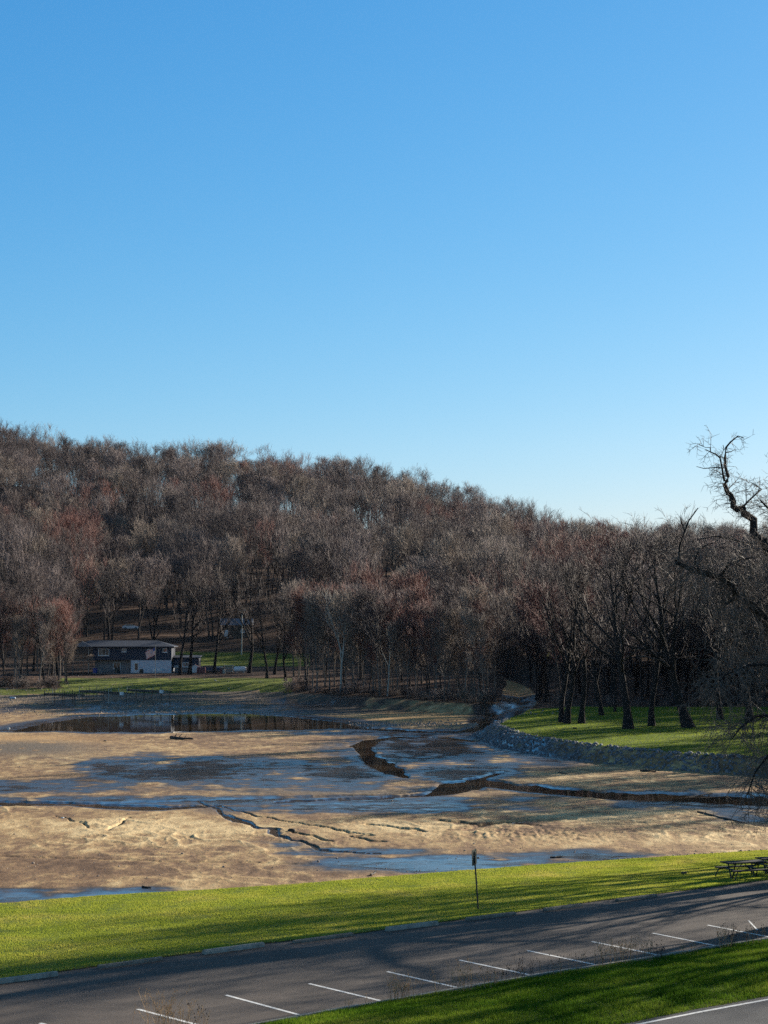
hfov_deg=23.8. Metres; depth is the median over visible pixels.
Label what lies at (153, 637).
bare tree
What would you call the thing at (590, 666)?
bare tree
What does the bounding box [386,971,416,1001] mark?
dry weed
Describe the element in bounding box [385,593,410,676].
bare tree
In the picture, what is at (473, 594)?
bare tree
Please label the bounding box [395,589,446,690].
bare tree
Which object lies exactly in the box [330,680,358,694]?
shrub
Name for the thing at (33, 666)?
bare tree
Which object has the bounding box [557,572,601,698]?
bare tree
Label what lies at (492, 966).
stall line
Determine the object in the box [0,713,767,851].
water
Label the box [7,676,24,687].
shrub
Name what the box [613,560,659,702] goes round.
bare tree
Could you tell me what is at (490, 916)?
wheel stop
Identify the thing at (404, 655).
bare tree
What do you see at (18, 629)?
bare tree
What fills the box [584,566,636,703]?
bare tree
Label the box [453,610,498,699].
bare tree
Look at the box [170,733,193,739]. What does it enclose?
log
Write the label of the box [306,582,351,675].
bare tree
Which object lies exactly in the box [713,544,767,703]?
bare tree
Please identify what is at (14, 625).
bare tree
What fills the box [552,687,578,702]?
shrub
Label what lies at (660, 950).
dry weed
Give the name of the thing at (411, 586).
bare tree
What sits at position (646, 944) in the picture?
dry weed
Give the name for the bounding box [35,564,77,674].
bare tree
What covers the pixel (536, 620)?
bare tree
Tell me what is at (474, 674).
bare tree
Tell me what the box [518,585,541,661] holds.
bare tree
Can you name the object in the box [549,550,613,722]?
bare tree
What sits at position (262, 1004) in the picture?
stall line
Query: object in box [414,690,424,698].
shrub
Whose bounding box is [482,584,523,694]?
bare tree
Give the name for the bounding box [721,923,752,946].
dry weed
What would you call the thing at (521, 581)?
bare tree
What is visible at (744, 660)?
bare tree
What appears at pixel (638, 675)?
bare tree
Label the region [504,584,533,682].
bare tree
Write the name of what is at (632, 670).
bare tree
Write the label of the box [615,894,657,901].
wheel stop
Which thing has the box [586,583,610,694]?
bare tree
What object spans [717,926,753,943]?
dry weed
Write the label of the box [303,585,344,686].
bare tree
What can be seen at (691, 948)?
dry weed
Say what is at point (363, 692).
shrub
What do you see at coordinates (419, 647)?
bare tree
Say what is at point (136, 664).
door
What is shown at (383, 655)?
sycamore tree
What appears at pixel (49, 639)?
bare tree
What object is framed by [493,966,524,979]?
dry weed
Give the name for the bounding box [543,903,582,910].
wheel stop
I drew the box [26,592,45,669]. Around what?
bare tree
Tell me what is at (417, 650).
bare tree
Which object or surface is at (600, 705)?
bare tree
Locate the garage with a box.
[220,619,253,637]
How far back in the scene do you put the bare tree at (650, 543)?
437.15 m
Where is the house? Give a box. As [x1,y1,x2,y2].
[73,640,177,673]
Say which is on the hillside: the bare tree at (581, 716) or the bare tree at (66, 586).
the bare tree at (66, 586)
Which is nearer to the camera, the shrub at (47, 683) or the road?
the road
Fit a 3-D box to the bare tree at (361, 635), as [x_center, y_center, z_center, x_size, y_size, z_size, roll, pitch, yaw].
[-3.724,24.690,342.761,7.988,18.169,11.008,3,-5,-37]
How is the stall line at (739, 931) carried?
on the parking lot
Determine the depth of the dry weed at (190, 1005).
51.70 m
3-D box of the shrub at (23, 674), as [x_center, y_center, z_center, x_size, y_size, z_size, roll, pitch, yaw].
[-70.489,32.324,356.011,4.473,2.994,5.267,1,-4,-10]
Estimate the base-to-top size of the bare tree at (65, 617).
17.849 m
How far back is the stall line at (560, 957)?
63.70 m
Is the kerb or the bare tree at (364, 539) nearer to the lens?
the kerb
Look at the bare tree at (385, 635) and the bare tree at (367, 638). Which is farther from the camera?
the bare tree at (385, 635)
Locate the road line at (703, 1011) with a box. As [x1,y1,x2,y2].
[638,999,767,1023]
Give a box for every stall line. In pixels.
[136,1009,195,1023]
[225,995,297,1014]
[309,983,379,1000]
[387,971,453,986]
[459,960,528,974]
[528,950,593,964]
[592,941,658,954]
[653,933,713,945]
[708,925,767,936]
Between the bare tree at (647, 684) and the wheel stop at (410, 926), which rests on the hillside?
the bare tree at (647, 684)
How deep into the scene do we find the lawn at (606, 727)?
218.41 m
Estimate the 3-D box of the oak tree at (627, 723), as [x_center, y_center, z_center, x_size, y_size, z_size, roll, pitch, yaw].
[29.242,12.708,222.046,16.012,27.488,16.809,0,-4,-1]
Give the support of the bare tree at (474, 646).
on the hillside
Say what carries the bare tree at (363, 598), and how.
on the hillside
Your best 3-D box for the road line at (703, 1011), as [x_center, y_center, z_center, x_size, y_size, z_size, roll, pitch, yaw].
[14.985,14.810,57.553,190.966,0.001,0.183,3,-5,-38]
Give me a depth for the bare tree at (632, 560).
455.91 m
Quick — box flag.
[145,648,154,658]
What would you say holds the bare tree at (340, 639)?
on the hillside
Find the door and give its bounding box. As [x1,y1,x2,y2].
[134,662,138,672]
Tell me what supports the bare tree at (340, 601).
on the hillside
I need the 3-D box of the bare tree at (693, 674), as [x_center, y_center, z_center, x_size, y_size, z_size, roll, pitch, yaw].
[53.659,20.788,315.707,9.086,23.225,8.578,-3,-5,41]
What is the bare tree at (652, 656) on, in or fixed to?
on the hillside
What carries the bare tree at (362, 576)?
on the hillside
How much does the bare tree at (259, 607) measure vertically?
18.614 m
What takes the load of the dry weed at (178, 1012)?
on the grass verge
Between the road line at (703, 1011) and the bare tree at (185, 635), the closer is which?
the road line at (703, 1011)
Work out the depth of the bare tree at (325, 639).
351.10 m
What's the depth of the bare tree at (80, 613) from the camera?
394.26 m
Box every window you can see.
[98,649,108,655]
[113,662,120,668]
[182,662,188,666]
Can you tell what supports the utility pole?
on the hillside
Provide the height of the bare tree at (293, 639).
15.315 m
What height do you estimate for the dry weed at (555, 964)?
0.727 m
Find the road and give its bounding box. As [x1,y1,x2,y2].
[627,996,767,1023]
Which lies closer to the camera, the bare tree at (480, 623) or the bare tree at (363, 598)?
the bare tree at (480, 623)
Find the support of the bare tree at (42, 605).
on the hillside
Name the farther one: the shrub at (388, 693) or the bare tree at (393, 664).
the bare tree at (393, 664)
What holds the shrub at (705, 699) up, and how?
on the hillside
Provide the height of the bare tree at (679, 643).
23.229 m
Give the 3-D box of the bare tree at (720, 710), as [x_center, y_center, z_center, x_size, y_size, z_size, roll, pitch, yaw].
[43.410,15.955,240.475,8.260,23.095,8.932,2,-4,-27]
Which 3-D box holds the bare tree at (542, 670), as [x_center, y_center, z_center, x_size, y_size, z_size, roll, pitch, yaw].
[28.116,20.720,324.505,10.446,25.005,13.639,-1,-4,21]
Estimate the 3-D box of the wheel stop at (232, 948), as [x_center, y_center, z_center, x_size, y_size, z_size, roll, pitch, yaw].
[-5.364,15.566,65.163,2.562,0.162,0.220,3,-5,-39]
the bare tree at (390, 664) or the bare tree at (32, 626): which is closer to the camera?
the bare tree at (390, 664)
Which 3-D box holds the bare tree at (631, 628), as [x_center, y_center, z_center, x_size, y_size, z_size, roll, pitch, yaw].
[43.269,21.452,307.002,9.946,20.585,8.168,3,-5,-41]
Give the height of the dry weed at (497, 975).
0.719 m
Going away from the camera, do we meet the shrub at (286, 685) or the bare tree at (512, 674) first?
the shrub at (286, 685)
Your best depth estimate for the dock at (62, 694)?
316.66 m
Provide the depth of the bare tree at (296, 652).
380.97 m
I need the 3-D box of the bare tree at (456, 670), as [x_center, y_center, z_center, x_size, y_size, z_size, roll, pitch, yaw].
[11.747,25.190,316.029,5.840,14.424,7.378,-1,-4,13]
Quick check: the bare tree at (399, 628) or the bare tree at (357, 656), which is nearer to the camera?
the bare tree at (399, 628)
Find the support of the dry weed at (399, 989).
on the grass verge
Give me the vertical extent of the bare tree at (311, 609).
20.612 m
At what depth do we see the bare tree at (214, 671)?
388.37 m
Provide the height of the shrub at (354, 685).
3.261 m
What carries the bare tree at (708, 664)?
on the hillside
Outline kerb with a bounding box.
[250,937,767,1023]
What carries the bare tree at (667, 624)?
on the hillside
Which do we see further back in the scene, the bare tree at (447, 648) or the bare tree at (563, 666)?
the bare tree at (563, 666)
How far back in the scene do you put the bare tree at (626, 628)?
315.93 m
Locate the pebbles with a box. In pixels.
[0,673,766,879]
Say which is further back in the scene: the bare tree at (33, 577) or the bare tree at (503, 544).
the bare tree at (503, 544)
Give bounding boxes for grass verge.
[0,850,767,1023]
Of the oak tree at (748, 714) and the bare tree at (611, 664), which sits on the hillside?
the bare tree at (611, 664)
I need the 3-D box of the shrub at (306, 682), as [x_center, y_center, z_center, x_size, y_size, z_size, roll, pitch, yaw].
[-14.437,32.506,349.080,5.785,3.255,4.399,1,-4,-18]
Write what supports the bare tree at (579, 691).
on the hillside
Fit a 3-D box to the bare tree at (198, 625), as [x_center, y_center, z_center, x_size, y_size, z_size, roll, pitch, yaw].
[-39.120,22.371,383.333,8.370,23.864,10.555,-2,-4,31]
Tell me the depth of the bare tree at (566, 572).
378.42 m
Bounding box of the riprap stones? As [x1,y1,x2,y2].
[469,718,765,775]
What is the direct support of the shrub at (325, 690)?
on the hillside
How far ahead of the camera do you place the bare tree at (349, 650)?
342.54 m
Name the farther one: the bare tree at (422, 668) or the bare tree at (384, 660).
the bare tree at (422, 668)
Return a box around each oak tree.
[561,501,700,728]
[566,503,733,727]
[621,425,767,852]
[688,534,767,722]
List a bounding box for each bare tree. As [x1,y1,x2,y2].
[0,577,6,667]
[0,581,35,649]
[0,592,12,675]
[0,597,44,677]
[0,614,42,681]
[2,563,44,677]
[5,597,37,676]
[6,614,33,681]
[11,562,51,684]
[12,609,34,674]
[14,566,51,671]
[26,589,49,659]
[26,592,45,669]
[26,594,82,683]
[31,606,43,670]
[32,600,59,678]
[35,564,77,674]
[40,595,80,677]
[41,596,71,676]
[41,624,58,676]
[46,601,67,680]
[48,575,88,676]
[51,612,83,682]
[62,605,86,671]
[66,637,77,674]
[87,654,93,673]
[94,560,127,639]
[124,568,173,639]
[168,572,213,674]
[176,563,216,674]
[203,561,268,672]
[208,576,236,673]
[241,591,274,678]
[263,586,289,674]
[272,599,302,680]
[275,578,312,675]
[276,585,326,683]
[278,579,314,685]
[280,586,314,678]
[282,610,303,678]
[283,615,307,674]
[295,602,329,687]
[299,590,354,689]
[301,584,333,689]
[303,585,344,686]
[305,598,342,684]
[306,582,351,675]
[308,578,356,685]
[311,592,354,686]
[314,582,346,679]
[322,522,382,660]
[330,548,382,662]
[330,585,362,687]
[333,606,363,691]
[335,585,394,694]
[340,598,379,688]
[341,589,382,686]
[345,579,412,690]
[351,576,376,679]
[352,597,405,692]
[353,557,389,677]
[354,591,379,680]
[354,594,397,685]
[357,600,391,690]
[358,621,383,691]
[374,602,409,688]
[377,568,434,680]
[378,617,406,684]
[383,612,406,688]
[383,619,436,696]
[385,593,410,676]
[385,620,418,687]
[386,620,417,688]
[390,570,445,662]
[391,564,428,663]
[394,614,429,694]
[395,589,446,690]
[397,574,442,694]
[397,598,440,697]
[402,613,422,691]
[406,593,432,683]
[406,640,415,685]
[408,600,431,694]
[413,616,464,695]
[415,596,462,691]
[417,594,466,700]
[422,577,463,688]
[423,582,486,697]
[427,601,463,699]
[431,624,467,678]
[438,624,467,693]
[444,625,463,690]
[449,593,502,694]
[450,550,487,656]
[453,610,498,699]
[456,579,494,696]
[457,588,499,700]
[457,630,480,688]
[458,584,498,697]
[458,607,492,703]
[466,592,519,698]
[467,566,512,689]
[468,540,514,596]
[471,532,528,602]
[478,598,516,701]
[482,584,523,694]
[490,585,518,677]
[501,571,529,678]
[503,544,602,723]
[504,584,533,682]
[509,572,578,695]
[510,577,542,652]
[513,578,547,700]
[514,593,568,692]
[515,564,569,697]
[516,584,567,695]
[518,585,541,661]
[523,557,570,697]
[526,571,560,645]
[531,559,569,657]
[533,587,572,701]
[533,591,556,688]
[545,584,577,688]
[546,558,630,705]
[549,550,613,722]
[552,573,585,673]
[552,591,581,693]
[554,556,580,654]
[555,555,608,723]
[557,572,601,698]
[568,583,634,715]
[568,587,600,700]
[569,566,592,678]
[575,610,618,695]
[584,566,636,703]
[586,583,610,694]
[587,560,629,673]
[591,563,618,678]
[594,594,632,711]
[594,632,619,688]
[597,565,627,675]
[597,586,654,698]
[608,558,670,704]
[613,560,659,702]
[614,543,647,569]
[617,587,634,675]
[620,588,670,676]
[624,592,642,694]
[627,571,646,688]
[634,536,712,566]
[634,543,706,725]
[636,517,711,571]
[638,568,677,696]
[643,566,681,690]
[654,588,684,697]
[655,566,698,699]
[656,619,663,675]
[660,563,680,680]
[660,569,727,701]
[666,596,711,695]
[668,581,717,697]
[669,577,736,688]
[672,559,735,704]
[676,625,694,694]
[680,564,737,705]
[687,575,717,694]
[690,547,741,719]
[695,535,746,571]
[696,530,765,570]
[703,579,713,687]
[703,614,740,692]
[710,582,748,695]
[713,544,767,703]
[737,558,767,697]
[740,567,767,660]
[742,555,759,686]
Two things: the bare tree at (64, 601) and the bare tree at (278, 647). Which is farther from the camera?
the bare tree at (278, 647)
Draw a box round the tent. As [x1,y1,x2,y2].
[192,664,199,672]
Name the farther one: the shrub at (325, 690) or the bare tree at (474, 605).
the shrub at (325, 690)
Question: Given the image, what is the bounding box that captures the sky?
[0,0,767,539]
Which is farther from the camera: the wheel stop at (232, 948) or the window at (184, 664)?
the window at (184, 664)
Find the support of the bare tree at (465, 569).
on the hillside
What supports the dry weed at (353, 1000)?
on the grass verge
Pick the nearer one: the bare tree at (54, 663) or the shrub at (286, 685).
the shrub at (286, 685)
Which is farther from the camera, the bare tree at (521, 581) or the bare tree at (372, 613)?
the bare tree at (521, 581)
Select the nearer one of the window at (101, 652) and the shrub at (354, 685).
the shrub at (354, 685)
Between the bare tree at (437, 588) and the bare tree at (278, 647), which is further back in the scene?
the bare tree at (278, 647)
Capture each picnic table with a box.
[715,859,767,879]
[751,857,767,873]
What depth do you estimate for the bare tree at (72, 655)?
382.73 m
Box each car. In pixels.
[122,624,137,629]
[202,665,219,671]
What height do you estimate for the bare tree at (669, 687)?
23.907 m
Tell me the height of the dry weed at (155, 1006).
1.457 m
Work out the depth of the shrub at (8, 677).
353.73 m
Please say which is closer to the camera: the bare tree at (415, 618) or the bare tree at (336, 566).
the bare tree at (415, 618)
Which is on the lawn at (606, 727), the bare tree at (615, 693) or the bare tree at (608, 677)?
the bare tree at (615, 693)
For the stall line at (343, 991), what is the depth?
57.75 m
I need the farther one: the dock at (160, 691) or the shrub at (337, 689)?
the shrub at (337, 689)
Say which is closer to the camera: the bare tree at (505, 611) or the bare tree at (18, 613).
the bare tree at (505, 611)
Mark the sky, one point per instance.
(518, 248)
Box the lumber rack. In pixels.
[224,665,233,672]
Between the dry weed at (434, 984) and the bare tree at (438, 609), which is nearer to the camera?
the dry weed at (434, 984)
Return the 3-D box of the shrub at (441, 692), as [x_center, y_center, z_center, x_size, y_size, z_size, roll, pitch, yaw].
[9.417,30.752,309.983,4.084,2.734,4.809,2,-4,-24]
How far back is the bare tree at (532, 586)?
371.69 m
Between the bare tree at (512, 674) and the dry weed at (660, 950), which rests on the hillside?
the bare tree at (512, 674)
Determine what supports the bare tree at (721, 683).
on the hillside
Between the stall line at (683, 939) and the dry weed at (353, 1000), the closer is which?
the dry weed at (353, 1000)
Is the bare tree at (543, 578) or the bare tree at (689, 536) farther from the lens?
the bare tree at (689, 536)
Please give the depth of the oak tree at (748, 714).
235.50 m
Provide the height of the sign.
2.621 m
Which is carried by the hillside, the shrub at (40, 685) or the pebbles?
the shrub at (40, 685)
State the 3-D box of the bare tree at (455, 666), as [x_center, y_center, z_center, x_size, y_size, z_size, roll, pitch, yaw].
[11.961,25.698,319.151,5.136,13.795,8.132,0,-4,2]
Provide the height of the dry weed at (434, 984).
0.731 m
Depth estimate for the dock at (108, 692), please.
322.57 m
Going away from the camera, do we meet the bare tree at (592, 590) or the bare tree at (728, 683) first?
the bare tree at (728, 683)
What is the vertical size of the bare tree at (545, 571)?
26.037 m
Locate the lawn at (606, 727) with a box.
[494,706,767,757]
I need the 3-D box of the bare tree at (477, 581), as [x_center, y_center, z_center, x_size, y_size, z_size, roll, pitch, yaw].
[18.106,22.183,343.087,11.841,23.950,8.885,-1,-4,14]
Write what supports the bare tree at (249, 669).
on the hillside
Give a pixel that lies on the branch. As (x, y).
(718, 816)
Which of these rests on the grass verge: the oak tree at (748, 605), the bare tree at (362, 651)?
the oak tree at (748, 605)
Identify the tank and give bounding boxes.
[234,666,245,672]
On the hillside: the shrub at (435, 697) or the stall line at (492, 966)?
the shrub at (435, 697)
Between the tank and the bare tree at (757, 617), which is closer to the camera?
the bare tree at (757, 617)
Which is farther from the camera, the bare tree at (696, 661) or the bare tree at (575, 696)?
the bare tree at (696, 661)
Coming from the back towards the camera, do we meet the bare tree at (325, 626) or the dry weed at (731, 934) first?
the bare tree at (325, 626)
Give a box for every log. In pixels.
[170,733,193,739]
[640,768,656,771]
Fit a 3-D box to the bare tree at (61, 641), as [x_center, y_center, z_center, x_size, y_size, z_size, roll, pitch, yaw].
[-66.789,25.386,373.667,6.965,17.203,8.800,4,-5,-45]
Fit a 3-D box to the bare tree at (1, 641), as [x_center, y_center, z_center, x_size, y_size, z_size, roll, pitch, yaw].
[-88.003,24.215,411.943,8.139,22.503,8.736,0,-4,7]
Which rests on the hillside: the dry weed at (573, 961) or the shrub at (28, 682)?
the shrub at (28, 682)
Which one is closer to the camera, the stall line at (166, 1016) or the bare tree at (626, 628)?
the stall line at (166, 1016)
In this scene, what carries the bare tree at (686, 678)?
on the hillside
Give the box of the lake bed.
[0,680,767,902]
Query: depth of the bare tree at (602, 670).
347.28 m
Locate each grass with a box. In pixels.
[256,938,767,1023]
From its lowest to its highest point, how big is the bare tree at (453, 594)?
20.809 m
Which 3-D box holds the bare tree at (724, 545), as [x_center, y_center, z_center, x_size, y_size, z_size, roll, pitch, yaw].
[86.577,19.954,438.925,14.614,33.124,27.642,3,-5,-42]
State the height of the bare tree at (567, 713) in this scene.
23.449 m
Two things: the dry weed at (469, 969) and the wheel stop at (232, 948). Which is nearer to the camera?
the dry weed at (469, 969)
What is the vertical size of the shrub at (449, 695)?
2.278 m
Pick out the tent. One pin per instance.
(194, 668)
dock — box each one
[44,689,84,705]
[79,686,132,703]
[127,686,171,703]
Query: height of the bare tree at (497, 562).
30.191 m
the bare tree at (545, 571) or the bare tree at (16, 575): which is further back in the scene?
the bare tree at (545, 571)
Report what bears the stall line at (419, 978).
on the parking lot
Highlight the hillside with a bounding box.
[0,486,767,709]
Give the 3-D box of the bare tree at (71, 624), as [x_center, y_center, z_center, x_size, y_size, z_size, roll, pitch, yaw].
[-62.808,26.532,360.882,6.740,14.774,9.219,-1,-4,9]
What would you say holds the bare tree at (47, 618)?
on the hillside
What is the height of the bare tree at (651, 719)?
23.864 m
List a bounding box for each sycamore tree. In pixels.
[321,585,355,692]
[371,620,396,695]
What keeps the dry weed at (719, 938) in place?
on the grass verge
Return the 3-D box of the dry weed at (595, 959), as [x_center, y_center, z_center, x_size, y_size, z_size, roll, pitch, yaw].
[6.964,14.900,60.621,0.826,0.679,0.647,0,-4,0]
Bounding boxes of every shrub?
[0,671,15,685]
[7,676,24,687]
[13,671,32,684]
[22,678,36,687]
[31,677,45,687]
[43,672,70,687]
[44,679,54,687]
[278,677,298,691]
[294,675,321,689]
[305,685,321,692]
[319,686,329,693]
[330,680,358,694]
[335,684,345,692]
[348,676,366,692]
[359,684,370,693]
[372,686,389,694]
[384,689,394,696]
[396,684,409,696]
[406,683,428,697]
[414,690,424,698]
[426,689,441,700]
[431,686,450,700]
[444,689,458,700]
[469,685,504,703]
[470,688,496,703]
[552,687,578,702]
[690,688,715,705]
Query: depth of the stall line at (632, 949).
65.08 m
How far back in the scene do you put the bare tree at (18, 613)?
362.13 m
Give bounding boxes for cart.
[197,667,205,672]
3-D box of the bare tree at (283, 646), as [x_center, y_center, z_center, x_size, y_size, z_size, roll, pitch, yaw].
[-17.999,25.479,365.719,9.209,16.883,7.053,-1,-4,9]
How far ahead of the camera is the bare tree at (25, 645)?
383.19 m
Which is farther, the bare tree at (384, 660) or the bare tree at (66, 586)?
the bare tree at (66, 586)
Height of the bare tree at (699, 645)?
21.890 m
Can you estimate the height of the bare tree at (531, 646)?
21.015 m
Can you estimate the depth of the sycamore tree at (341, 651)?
341.39 m
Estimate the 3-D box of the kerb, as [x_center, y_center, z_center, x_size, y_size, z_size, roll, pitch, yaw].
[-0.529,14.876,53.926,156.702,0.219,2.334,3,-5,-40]
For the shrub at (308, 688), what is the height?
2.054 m
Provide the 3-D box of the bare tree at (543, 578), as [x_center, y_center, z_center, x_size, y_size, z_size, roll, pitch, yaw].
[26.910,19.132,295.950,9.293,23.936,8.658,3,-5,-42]
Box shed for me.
[172,655,201,672]
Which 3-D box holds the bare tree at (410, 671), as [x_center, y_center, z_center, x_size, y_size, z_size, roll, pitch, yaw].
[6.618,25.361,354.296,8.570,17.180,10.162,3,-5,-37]
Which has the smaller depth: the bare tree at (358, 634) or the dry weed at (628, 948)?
the dry weed at (628, 948)
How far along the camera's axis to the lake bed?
146.32 m
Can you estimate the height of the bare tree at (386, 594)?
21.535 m
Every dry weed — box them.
[132,985,189,1023]
[155,998,205,1023]
[173,1003,210,1023]
[344,995,369,1006]
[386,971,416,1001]
[390,979,412,998]
[417,975,446,995]
[432,958,480,991]
[472,967,496,987]
[480,965,511,984]
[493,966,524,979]
[506,952,549,980]
[540,954,563,975]
[557,952,590,970]
[581,952,605,968]
[594,935,625,965]
[597,936,641,965]
[619,942,646,960]
[631,935,652,960]
[638,940,665,960]
[679,942,700,954]
[716,925,735,947]
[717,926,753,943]
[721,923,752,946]
[745,924,766,943]
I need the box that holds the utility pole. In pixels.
[239,610,242,654]
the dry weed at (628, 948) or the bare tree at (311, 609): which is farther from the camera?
the bare tree at (311, 609)
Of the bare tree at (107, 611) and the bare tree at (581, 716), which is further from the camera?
the bare tree at (107, 611)
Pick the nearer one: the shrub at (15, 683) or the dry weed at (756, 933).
the dry weed at (756, 933)
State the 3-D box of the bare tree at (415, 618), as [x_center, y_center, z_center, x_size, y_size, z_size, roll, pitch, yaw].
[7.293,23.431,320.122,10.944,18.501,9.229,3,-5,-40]
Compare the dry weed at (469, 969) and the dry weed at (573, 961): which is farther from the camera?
the dry weed at (573, 961)
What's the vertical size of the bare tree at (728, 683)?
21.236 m
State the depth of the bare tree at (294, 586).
375.71 m
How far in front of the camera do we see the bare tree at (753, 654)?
343.44 m
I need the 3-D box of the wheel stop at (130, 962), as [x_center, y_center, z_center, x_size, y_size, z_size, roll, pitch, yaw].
[-8.683,15.416,62.479,2.497,0.122,0.220,3,-5,-40]
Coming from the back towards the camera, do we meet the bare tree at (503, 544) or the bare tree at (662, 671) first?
the bare tree at (503, 544)
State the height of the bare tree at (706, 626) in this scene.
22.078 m
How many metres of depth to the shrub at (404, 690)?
323.22 m
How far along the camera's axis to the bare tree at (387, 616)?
338.14 m
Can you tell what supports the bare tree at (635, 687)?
on the hillside
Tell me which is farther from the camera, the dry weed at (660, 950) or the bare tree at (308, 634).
the bare tree at (308, 634)
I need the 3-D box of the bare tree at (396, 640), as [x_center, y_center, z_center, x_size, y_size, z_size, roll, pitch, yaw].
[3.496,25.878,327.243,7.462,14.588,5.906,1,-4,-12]
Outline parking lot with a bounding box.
[0,880,767,1023]
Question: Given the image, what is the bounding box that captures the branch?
[697,811,745,823]
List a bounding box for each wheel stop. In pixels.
[0,971,57,983]
[97,956,162,968]
[202,942,264,954]
[292,932,353,943]
[385,921,438,930]
[465,912,516,920]
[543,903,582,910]
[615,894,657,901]
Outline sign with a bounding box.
[472,849,478,908]
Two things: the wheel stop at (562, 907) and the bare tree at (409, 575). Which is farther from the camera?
the bare tree at (409, 575)
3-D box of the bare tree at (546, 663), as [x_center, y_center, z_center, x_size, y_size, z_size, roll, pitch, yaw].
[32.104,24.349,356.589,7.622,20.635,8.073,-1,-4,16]
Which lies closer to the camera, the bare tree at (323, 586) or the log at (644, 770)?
the log at (644, 770)
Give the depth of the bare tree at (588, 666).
301.92 m
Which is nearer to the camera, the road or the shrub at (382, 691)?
the road
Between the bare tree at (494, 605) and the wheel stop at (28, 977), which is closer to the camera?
the wheel stop at (28, 977)
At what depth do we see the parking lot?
62.77 m
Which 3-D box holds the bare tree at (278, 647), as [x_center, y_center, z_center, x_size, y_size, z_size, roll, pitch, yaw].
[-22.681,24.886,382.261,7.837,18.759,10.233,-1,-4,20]
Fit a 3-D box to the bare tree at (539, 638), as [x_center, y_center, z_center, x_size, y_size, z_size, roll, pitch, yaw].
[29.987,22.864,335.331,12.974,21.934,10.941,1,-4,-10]
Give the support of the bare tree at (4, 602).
on the hillside
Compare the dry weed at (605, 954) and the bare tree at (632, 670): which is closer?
the dry weed at (605, 954)
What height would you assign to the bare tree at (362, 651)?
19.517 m
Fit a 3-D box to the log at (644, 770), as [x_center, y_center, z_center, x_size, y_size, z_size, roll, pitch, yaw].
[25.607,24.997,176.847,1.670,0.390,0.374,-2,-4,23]
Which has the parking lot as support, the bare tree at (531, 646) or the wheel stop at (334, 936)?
the wheel stop at (334, 936)
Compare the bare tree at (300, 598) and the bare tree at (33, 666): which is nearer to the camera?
the bare tree at (300, 598)
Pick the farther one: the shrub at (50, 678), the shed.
the shed
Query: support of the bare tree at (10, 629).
on the hillside

